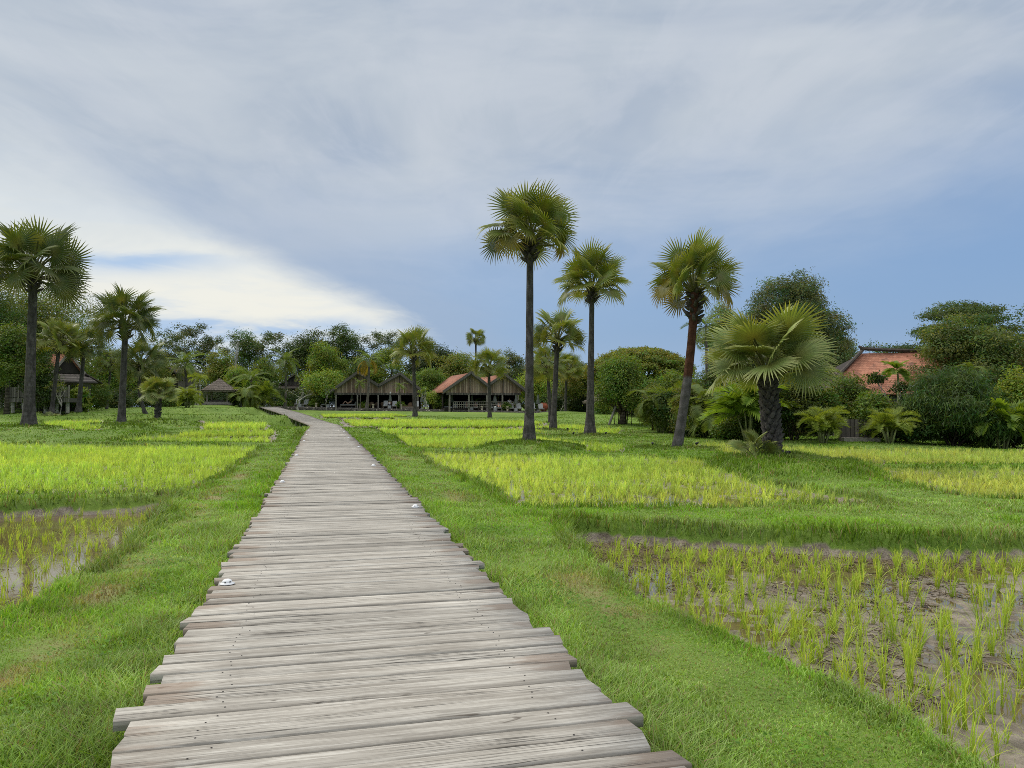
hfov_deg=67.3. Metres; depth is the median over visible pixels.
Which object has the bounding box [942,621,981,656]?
rice plant
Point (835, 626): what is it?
rice plant
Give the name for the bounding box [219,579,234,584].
deck light
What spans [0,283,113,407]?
leafy tree
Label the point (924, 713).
rice plant
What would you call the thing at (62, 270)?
fan palm
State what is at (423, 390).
frangipani tree
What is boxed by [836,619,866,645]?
rice plant
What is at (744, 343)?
fan palm
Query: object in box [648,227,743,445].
fan palm
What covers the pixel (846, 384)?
hedge shrub
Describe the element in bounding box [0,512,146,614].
paddy water
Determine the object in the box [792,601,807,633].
rice plant
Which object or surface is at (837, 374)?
shrub
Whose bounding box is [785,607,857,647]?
rice plant
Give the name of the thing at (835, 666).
rice plant
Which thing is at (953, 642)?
rice plant
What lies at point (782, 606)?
rice plant
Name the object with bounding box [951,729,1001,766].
rice plant
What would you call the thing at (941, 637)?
rice plant
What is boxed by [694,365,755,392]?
leafy tree
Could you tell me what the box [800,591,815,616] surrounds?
rice plant
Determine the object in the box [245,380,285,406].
areca palm
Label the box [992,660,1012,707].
rice plant
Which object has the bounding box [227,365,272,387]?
feather palm
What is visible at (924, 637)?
rice plant
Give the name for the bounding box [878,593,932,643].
rice plant
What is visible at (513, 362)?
leafy tree
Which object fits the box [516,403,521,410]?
sun lounger
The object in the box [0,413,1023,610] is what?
rice crop
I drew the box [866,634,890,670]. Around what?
rice plant
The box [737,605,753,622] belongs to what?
rice plant
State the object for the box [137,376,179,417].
fan palm
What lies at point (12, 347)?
leafy tree
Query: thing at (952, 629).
rice plant
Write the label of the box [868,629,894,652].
rice plant
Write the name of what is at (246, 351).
leafy tree
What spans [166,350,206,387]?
feather palm
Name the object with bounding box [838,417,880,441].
timber gate
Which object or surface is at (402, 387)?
feather palm
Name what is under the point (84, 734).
grass
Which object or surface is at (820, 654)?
rice plant
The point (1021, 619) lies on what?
rice plant
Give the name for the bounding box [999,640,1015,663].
rice plant
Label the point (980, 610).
rice plant
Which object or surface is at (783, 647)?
rice plant
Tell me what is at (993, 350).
leafy tree
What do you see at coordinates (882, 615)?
rice plant
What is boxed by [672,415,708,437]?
hedge shrub
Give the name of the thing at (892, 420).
areca palm
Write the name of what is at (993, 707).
rice plant
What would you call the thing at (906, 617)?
rice plant
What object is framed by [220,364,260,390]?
leafy tree
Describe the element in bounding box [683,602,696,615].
rice plant
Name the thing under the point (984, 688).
rice plant
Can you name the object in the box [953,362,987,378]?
feather palm
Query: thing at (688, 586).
rice plant
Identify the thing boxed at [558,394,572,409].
frangipani tree
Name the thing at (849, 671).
rice plant
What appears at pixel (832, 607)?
rice plant
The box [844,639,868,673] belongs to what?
rice plant
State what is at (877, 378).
frangipani tree
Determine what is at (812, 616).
rice plant
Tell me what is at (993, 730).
rice plant
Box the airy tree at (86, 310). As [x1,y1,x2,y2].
[20,279,113,375]
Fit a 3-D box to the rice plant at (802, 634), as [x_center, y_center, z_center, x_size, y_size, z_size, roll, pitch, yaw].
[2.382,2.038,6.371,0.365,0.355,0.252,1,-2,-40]
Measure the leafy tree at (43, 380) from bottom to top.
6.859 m
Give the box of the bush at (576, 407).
[560,398,585,411]
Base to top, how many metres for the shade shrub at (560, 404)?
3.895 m
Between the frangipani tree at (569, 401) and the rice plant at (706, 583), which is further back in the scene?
the frangipani tree at (569, 401)
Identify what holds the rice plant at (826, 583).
on the ground at (698, 541)
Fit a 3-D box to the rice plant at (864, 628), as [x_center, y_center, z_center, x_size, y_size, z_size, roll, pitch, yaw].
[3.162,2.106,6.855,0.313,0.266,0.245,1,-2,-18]
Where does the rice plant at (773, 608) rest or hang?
on the ground at (698, 541)
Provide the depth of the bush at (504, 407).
107.32 m
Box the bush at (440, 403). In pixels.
[432,393,450,407]
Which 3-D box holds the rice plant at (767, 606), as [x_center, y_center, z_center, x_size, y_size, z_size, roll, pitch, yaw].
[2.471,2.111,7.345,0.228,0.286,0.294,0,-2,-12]
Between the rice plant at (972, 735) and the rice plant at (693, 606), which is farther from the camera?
the rice plant at (693, 606)
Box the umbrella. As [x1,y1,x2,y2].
[492,395,497,402]
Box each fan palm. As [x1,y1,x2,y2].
[0,215,94,425]
[36,316,86,413]
[60,325,107,412]
[83,283,166,421]
[95,349,118,408]
[109,332,171,413]
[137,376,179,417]
[390,324,437,416]
[465,328,486,356]
[467,346,510,417]
[475,178,579,440]
[523,342,571,422]
[525,307,587,428]
[551,351,583,410]
[552,237,631,434]
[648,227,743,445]
[701,301,840,453]
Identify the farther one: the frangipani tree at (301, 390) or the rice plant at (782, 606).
the frangipani tree at (301, 390)
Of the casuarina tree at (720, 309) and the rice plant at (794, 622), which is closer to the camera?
the rice plant at (794, 622)
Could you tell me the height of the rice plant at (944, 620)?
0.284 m
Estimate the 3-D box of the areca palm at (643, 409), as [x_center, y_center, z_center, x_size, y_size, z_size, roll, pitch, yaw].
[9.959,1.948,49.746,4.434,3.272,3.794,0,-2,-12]
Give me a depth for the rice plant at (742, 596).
7.71 m
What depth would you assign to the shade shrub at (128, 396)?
103.34 m
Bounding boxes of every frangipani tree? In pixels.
[43,381,67,415]
[285,386,314,409]
[321,381,336,410]
[417,386,430,410]
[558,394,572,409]
[866,370,924,401]
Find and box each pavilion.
[329,371,425,410]
[426,371,524,411]
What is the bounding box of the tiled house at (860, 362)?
[829,345,1023,405]
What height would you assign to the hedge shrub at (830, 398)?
3.165 m
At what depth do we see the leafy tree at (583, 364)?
134.27 m
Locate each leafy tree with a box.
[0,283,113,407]
[0,284,41,408]
[0,321,51,414]
[5,344,67,378]
[14,346,63,412]
[55,303,136,366]
[84,357,141,407]
[105,358,169,393]
[129,354,188,391]
[200,348,234,382]
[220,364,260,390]
[224,328,271,372]
[244,355,284,387]
[277,326,338,378]
[294,338,349,399]
[297,366,345,406]
[323,321,367,378]
[340,354,382,382]
[357,329,397,378]
[364,345,409,382]
[401,342,460,378]
[405,366,446,407]
[432,346,480,381]
[502,347,524,397]
[508,353,560,410]
[513,370,552,402]
[544,381,582,411]
[551,365,599,411]
[559,353,587,383]
[640,365,699,397]
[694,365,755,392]
[862,340,895,352]
[896,309,1023,390]
[998,305,1023,365]
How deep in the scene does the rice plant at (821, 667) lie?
5.46 m
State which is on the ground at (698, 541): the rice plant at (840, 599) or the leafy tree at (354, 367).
the leafy tree at (354, 367)
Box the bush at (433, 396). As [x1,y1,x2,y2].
[423,390,440,408]
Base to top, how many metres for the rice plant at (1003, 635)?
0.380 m
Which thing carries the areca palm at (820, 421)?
on the ground at (698, 541)
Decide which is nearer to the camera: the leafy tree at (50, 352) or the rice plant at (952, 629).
the rice plant at (952, 629)
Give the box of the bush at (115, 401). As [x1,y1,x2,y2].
[108,386,136,407]
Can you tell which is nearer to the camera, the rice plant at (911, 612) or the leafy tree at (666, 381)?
the rice plant at (911, 612)
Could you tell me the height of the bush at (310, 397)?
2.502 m
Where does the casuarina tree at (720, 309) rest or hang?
on the ground at (698, 541)
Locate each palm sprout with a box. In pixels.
[44,411,60,415]
[726,429,780,455]
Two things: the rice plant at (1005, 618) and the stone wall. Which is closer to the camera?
the rice plant at (1005, 618)
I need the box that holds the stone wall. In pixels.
[276,406,544,412]
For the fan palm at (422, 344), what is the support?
on the ground at (698, 541)
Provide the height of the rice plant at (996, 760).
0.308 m
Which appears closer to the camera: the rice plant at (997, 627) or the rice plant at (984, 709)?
the rice plant at (984, 709)
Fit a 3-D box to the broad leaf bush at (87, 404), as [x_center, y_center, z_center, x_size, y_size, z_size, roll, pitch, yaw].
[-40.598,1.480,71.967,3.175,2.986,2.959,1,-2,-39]
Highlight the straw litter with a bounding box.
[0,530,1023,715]
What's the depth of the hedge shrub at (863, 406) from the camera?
36.15 m
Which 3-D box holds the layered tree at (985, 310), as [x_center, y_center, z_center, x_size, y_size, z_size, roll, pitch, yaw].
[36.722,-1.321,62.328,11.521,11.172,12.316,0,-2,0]
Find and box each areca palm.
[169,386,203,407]
[183,382,203,405]
[221,385,264,408]
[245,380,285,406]
[431,395,454,408]
[474,398,495,407]
[514,398,524,410]
[627,389,674,432]
[646,381,698,431]
[670,384,739,437]
[697,374,803,441]
[794,404,850,442]
[858,407,921,443]
[967,397,1023,448]
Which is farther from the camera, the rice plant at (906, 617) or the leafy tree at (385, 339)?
the leafy tree at (385, 339)
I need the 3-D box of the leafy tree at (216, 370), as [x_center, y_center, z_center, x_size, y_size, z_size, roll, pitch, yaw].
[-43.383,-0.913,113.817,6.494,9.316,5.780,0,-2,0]
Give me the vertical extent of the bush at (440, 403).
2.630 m
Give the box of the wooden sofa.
[402,406,412,408]
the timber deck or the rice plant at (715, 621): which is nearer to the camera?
the rice plant at (715, 621)
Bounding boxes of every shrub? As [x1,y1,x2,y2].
[93,389,154,406]
[137,385,204,406]
[194,384,237,404]
[254,385,302,406]
[534,390,570,410]
[567,392,617,412]
[614,408,637,417]
[634,380,664,429]
[644,388,678,432]
[666,381,707,434]
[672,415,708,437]
[686,405,723,437]
[709,417,745,440]
[716,393,736,437]
[732,414,786,438]
[778,378,829,440]
[788,381,850,439]
[809,372,867,435]
[818,371,883,438]
[841,388,897,438]
[873,400,949,442]
[946,426,1022,447]
[990,363,1023,448]
[1010,411,1023,445]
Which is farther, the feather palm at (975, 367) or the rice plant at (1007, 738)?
the feather palm at (975, 367)
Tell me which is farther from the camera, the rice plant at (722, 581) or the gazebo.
the gazebo
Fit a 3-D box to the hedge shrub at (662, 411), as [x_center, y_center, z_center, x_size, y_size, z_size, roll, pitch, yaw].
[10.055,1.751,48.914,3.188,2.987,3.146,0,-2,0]
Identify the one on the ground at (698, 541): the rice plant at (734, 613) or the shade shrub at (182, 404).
the shade shrub at (182, 404)
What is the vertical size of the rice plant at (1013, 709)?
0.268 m
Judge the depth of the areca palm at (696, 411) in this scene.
41.59 m
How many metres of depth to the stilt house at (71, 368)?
72.83 m
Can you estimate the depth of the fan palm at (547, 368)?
67.44 m
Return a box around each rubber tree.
[146,329,189,365]
[161,322,219,370]
[196,336,233,383]
[248,330,295,386]
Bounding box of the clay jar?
[540,403,547,410]
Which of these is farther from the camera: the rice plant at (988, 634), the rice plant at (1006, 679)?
the rice plant at (988, 634)
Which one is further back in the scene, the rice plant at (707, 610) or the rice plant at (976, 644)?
the rice plant at (707, 610)
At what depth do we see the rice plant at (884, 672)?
5.56 m
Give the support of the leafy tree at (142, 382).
on the ground at (698, 541)
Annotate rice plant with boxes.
[3,589,34,609]
[626,570,639,591]
[639,566,657,594]
[639,581,667,601]
[648,561,662,590]
[652,572,674,591]
[658,587,681,607]
[660,570,676,592]
[668,588,683,610]
[674,581,687,605]
[675,572,690,601]
[680,579,696,594]
[683,580,697,602]
[683,595,711,617]
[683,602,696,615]
[687,601,714,625]
[690,580,726,615]
[694,567,730,600]
[699,589,716,607]
[701,605,715,622]
[702,565,722,590]
[705,586,738,625]
[708,613,724,627]
[710,567,733,590]
[713,579,735,616]
[714,577,746,610]
[724,580,733,596]
[728,590,742,616]
[730,579,754,602]
[730,602,737,621]
[734,572,760,608]
[735,604,753,628]
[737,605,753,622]
[738,622,758,647]
[739,620,754,638]
[743,568,759,599]
[745,596,768,634]
[746,596,780,627]
[750,592,760,613]
[754,566,771,598]
[755,617,782,649]
[759,618,798,647]
[761,593,775,617]
[761,599,784,626]
[766,596,784,623]
[766,629,793,656]
[767,610,792,637]
[768,590,790,611]
[776,575,802,600]
[777,598,794,614]
[778,580,793,604]
[779,602,817,630]
[781,640,818,668]
[784,623,801,646]
[785,607,808,641]
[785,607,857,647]
[788,633,817,653]
[789,598,813,621]
[789,619,816,651]
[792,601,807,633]
[792,636,841,673]
[794,618,838,663]
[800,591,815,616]
[802,604,821,637]
[805,585,824,612]
[807,620,828,660]
[809,658,828,675]
[810,576,825,596]
[810,587,825,614]
[813,600,843,632]
[816,581,836,609]
[817,562,842,599]
[820,560,854,603]
[820,602,841,625]
[827,644,864,682]
[828,636,851,662]
[828,640,845,676]
[828,660,860,685]
[829,593,844,620]
[831,581,849,611]
[833,639,886,700]
[834,624,859,657]
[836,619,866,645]
[838,589,864,621]
[838,603,868,641]
[839,648,871,676]
[843,579,865,611]
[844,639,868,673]
[845,613,865,638]
[847,589,867,625]
[847,611,878,633]
[850,637,897,673]
[853,629,881,662]
[856,621,869,646]
[860,569,885,603]
[860,641,906,688]
[861,593,873,608]
[862,674,900,702]
[863,582,896,622]
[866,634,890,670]
[867,586,887,624]
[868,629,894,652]
[876,610,897,640]
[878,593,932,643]
[880,588,898,613]
[880,601,903,627]
[881,624,919,676]
[884,683,917,721]
[886,670,911,706]
[890,627,912,654]
[892,628,923,666]
[892,671,938,708]
[893,620,910,639]
[894,616,931,662]
[895,609,947,657]
[896,596,926,625]
[902,643,923,692]
[903,603,916,625]
[906,612,935,634]
[906,696,946,727]
[913,659,964,698]
[914,606,929,636]
[914,710,940,731]
[919,666,937,689]
[922,606,942,639]
[923,695,940,727]
[926,675,969,734]
[928,606,983,648]
[928,634,957,678]
[928,658,959,677]
[930,655,968,699]
[934,599,966,632]
[936,699,977,743]
[937,609,960,631]
[937,664,978,730]
[939,623,988,663]
[942,579,1003,629]
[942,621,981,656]
[942,648,977,692]
[944,722,1021,767]
[946,671,971,711]
[947,613,965,645]
[947,713,995,758]
[949,640,985,684]
[950,625,995,664]
[951,655,967,672]
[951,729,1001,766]
[955,734,1012,763]
[956,696,1023,739]
[957,668,996,722]
[959,610,1010,639]
[959,619,999,656]
[961,635,1000,669]
[967,696,994,722]
[971,621,1017,655]
[971,673,1003,699]
[975,619,1011,649]
[976,646,983,670]
[976,662,994,693]
[976,676,1004,714]
[977,591,1020,626]
[982,606,994,626]
[984,717,1016,750]
[985,596,1006,619]
[986,589,1012,621]
[987,603,1009,644]
[987,610,1006,639]
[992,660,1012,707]
[993,716,1012,743]
[995,641,1023,677]
[995,662,1021,693]
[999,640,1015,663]
[1004,682,1021,722]
[1005,643,1023,688]
[1006,672,1023,704]
[1007,618,1023,648]
[1014,602,1023,626]
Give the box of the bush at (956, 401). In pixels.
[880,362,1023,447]
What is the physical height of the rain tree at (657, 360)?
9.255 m
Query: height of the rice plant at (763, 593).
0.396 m
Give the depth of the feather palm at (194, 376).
96.97 m
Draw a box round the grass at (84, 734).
[0,406,1023,767]
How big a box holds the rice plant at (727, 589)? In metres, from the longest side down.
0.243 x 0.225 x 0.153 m
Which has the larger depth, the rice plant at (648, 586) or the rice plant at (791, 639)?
the rice plant at (648, 586)
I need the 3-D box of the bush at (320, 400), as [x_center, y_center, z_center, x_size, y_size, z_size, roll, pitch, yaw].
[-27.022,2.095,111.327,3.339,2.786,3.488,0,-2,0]
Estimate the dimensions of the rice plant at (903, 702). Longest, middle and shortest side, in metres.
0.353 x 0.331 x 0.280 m
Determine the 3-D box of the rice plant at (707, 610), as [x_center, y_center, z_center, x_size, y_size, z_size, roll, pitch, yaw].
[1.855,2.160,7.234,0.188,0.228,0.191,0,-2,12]
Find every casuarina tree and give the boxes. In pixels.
[698,301,739,384]
[740,265,863,367]
[838,335,858,352]
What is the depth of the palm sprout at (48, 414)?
60.02 m
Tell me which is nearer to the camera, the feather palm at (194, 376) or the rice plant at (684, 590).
the rice plant at (684, 590)
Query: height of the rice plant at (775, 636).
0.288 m
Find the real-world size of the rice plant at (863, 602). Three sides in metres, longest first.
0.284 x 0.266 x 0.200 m
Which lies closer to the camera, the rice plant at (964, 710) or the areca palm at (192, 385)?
the rice plant at (964, 710)
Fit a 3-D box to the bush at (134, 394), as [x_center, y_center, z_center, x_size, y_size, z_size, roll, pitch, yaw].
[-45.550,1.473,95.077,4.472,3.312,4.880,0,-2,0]
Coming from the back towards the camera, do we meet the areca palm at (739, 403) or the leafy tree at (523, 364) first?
the leafy tree at (523, 364)
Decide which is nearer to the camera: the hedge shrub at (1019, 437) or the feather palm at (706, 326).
the hedge shrub at (1019, 437)
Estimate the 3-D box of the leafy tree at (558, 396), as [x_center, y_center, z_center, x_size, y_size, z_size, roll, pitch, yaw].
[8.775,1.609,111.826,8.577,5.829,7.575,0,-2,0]
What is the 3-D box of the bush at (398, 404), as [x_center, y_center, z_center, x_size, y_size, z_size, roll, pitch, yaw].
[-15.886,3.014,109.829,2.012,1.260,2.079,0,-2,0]
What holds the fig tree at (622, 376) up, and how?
on the ground at (698, 541)
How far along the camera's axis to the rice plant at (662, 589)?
8.36 m
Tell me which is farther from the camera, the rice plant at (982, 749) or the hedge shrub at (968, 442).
the hedge shrub at (968, 442)
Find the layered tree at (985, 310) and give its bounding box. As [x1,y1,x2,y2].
[875,299,1023,352]
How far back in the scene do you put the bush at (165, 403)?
87.46 m
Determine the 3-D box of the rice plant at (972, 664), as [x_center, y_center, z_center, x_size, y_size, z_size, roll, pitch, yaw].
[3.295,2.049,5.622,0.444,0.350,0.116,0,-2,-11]
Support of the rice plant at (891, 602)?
on the ground at (698, 541)
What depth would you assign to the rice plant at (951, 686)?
5.37 m
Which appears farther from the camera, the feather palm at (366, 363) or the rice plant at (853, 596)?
the feather palm at (366, 363)
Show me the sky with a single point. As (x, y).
(288, 167)
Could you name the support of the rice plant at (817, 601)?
on the ground at (698, 541)
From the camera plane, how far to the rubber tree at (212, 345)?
129.82 m
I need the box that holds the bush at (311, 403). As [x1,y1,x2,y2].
[308,399,320,406]
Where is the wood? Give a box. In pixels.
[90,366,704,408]
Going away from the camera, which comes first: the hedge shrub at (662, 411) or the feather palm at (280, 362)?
the hedge shrub at (662, 411)
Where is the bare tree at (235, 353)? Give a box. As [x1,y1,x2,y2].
[229,338,239,367]
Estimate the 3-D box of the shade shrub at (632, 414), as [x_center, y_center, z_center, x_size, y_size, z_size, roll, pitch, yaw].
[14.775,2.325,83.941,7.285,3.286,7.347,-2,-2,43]
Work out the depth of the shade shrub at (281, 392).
112.97 m
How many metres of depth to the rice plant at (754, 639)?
6.12 m
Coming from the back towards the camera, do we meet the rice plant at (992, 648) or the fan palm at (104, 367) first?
the fan palm at (104, 367)
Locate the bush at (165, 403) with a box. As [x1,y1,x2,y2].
[152,394,181,406]
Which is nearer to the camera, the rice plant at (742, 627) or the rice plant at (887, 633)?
the rice plant at (887, 633)
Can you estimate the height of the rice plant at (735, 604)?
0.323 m
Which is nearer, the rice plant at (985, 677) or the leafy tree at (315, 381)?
the rice plant at (985, 677)
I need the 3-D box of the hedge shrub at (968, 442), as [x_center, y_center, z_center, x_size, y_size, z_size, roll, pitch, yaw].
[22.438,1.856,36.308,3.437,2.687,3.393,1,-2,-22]
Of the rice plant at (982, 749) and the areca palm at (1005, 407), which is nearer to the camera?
the rice plant at (982, 749)
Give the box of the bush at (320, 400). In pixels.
[314,390,337,406]
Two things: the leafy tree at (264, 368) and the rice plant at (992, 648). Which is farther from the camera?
the leafy tree at (264, 368)
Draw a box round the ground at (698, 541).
[0,405,1023,767]
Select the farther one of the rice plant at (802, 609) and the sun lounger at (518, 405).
the sun lounger at (518, 405)
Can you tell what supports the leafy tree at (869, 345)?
on the ground at (698, 541)
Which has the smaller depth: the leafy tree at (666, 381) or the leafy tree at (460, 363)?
the leafy tree at (666, 381)
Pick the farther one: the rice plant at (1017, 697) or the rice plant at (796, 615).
the rice plant at (796, 615)
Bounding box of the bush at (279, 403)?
[266,398,293,406]
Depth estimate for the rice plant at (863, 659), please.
5.75 m
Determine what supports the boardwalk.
on the ground at (698, 541)
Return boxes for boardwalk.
[110,406,691,767]
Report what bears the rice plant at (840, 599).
in the paddy water at (1005, 710)
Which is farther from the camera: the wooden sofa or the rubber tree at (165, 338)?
the rubber tree at (165, 338)
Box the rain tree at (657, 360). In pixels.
[581,345,698,380]
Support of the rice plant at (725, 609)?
in the paddy water at (1005, 710)
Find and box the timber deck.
[10,385,76,412]
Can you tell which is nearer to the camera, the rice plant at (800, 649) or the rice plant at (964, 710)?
the rice plant at (964, 710)
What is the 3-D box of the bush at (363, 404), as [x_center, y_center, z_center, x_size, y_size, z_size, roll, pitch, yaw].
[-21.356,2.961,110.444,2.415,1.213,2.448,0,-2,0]
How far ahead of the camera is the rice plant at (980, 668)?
5.93 m
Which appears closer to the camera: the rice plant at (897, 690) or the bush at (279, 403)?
the rice plant at (897, 690)
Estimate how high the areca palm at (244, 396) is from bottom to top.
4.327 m
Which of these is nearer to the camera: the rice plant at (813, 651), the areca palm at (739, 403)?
the rice plant at (813, 651)
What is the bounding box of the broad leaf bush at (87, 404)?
[62,384,95,411]
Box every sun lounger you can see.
[302,399,308,406]
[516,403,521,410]
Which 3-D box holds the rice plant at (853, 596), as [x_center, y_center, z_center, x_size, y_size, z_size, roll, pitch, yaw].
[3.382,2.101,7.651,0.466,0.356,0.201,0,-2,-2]
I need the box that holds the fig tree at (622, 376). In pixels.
[582,350,650,424]
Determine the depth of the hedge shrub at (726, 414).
39.89 m
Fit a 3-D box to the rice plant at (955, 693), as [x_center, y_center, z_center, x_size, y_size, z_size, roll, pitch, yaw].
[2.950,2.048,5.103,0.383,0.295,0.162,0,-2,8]
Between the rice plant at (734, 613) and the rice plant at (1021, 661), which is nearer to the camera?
the rice plant at (1021, 661)
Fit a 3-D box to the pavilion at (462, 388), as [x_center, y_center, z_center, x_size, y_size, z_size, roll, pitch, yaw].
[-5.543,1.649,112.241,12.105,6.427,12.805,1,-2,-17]
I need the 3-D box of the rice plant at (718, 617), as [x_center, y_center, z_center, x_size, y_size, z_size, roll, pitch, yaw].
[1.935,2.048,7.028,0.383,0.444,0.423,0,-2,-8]
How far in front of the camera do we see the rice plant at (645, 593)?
7.51 m
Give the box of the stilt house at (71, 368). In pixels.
[0,354,102,413]
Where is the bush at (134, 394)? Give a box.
[126,387,154,406]
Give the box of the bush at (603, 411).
[594,402,612,414]
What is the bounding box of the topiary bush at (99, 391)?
[90,379,113,409]
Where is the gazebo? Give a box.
[201,378,237,404]
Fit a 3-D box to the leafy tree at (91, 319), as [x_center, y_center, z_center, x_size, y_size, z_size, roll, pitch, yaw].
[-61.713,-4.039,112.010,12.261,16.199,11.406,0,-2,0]
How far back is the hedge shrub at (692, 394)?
45.97 m
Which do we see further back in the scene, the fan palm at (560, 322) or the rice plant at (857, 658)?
the fan palm at (560, 322)
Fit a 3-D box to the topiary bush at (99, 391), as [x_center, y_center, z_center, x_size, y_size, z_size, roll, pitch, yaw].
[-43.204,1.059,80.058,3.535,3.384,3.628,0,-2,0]
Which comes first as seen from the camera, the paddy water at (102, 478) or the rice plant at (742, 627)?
the rice plant at (742, 627)
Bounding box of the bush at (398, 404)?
[394,401,406,408]
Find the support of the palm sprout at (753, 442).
on the ground at (698, 541)
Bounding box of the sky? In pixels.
[0,0,1023,406]
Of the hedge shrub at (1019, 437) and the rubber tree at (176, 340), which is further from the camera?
the rubber tree at (176, 340)
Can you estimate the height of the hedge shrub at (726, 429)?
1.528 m
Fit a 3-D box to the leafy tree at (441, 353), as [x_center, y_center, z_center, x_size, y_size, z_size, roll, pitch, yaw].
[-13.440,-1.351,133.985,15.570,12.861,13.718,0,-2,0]
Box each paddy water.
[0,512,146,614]
[1,450,244,494]
[459,459,857,507]
[589,542,1023,744]
[729,448,1023,463]
[892,474,1023,498]
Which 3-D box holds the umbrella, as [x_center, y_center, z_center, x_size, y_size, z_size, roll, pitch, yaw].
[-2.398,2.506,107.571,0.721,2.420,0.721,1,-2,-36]
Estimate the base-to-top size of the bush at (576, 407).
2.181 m
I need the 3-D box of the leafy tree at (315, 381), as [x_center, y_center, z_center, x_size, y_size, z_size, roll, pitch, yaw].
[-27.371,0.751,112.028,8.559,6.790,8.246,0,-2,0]
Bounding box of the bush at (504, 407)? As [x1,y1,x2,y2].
[499,401,513,410]
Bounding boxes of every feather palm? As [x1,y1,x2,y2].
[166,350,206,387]
[187,372,203,404]
[191,372,208,404]
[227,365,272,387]
[266,348,301,408]
[354,350,385,410]
[355,378,365,410]
[395,382,405,410]
[681,313,726,375]
[806,368,843,385]
[881,360,910,404]
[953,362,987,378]
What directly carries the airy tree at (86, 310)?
on the ground at (698, 541)
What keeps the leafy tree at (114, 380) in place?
on the ground at (698, 541)
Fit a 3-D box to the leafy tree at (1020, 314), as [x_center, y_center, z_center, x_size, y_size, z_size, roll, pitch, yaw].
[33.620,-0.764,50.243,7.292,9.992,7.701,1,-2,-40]
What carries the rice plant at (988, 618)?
on the ground at (698, 541)
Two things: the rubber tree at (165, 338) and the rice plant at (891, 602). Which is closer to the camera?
the rice plant at (891, 602)
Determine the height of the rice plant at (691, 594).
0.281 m
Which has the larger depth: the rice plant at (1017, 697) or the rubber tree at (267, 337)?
the rubber tree at (267, 337)
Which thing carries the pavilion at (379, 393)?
on the terrace floor
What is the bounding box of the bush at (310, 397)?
[300,394,319,406]
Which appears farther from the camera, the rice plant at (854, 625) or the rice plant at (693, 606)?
the rice plant at (693, 606)
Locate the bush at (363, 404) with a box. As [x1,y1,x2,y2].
[358,401,369,407]
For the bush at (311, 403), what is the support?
on the terrace floor
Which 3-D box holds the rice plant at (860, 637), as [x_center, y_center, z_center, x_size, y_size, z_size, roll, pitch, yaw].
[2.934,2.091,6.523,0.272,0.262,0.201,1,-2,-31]
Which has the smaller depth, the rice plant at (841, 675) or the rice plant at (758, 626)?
the rice plant at (841, 675)
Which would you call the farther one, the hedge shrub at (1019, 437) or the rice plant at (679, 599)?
the hedge shrub at (1019, 437)
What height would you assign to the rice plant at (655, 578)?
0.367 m
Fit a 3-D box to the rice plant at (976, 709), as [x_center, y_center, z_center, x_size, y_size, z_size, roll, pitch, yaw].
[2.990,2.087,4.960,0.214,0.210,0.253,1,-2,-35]
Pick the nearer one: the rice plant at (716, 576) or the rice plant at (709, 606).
the rice plant at (709, 606)
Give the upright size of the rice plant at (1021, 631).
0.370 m
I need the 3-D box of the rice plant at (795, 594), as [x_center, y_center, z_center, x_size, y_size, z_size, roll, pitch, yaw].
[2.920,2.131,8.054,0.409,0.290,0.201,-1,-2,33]
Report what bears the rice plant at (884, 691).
on the ground at (698, 541)
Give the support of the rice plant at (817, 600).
on the ground at (698, 541)
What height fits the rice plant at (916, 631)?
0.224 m
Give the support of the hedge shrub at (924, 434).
on the ground at (698, 541)
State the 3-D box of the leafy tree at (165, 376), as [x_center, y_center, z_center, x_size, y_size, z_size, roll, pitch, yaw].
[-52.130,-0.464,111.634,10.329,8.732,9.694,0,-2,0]
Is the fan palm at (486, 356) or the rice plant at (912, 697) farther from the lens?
the fan palm at (486, 356)
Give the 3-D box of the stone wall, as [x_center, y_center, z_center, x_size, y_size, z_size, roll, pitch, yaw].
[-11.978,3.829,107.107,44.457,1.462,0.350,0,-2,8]
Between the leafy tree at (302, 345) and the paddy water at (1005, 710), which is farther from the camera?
the leafy tree at (302, 345)
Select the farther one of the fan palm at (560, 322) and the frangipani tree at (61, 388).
the frangipani tree at (61, 388)
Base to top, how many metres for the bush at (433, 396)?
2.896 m
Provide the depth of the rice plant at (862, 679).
5.32 m
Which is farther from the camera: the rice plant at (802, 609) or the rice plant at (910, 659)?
the rice plant at (802, 609)
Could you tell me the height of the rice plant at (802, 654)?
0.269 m
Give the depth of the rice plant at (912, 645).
6.14 m
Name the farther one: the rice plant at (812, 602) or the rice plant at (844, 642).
the rice plant at (812, 602)
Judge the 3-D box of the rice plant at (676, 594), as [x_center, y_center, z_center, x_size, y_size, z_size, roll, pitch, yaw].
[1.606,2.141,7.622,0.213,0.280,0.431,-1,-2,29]
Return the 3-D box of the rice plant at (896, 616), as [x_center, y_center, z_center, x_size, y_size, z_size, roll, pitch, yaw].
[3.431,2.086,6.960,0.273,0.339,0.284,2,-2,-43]
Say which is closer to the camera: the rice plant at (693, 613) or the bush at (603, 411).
the rice plant at (693, 613)
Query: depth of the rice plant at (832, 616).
7.07 m
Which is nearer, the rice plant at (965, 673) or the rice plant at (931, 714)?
the rice plant at (931, 714)
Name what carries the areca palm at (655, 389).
on the ground at (698, 541)
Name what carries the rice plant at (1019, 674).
in the paddy water at (1005, 710)
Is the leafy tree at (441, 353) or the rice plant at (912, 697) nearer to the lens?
the rice plant at (912, 697)

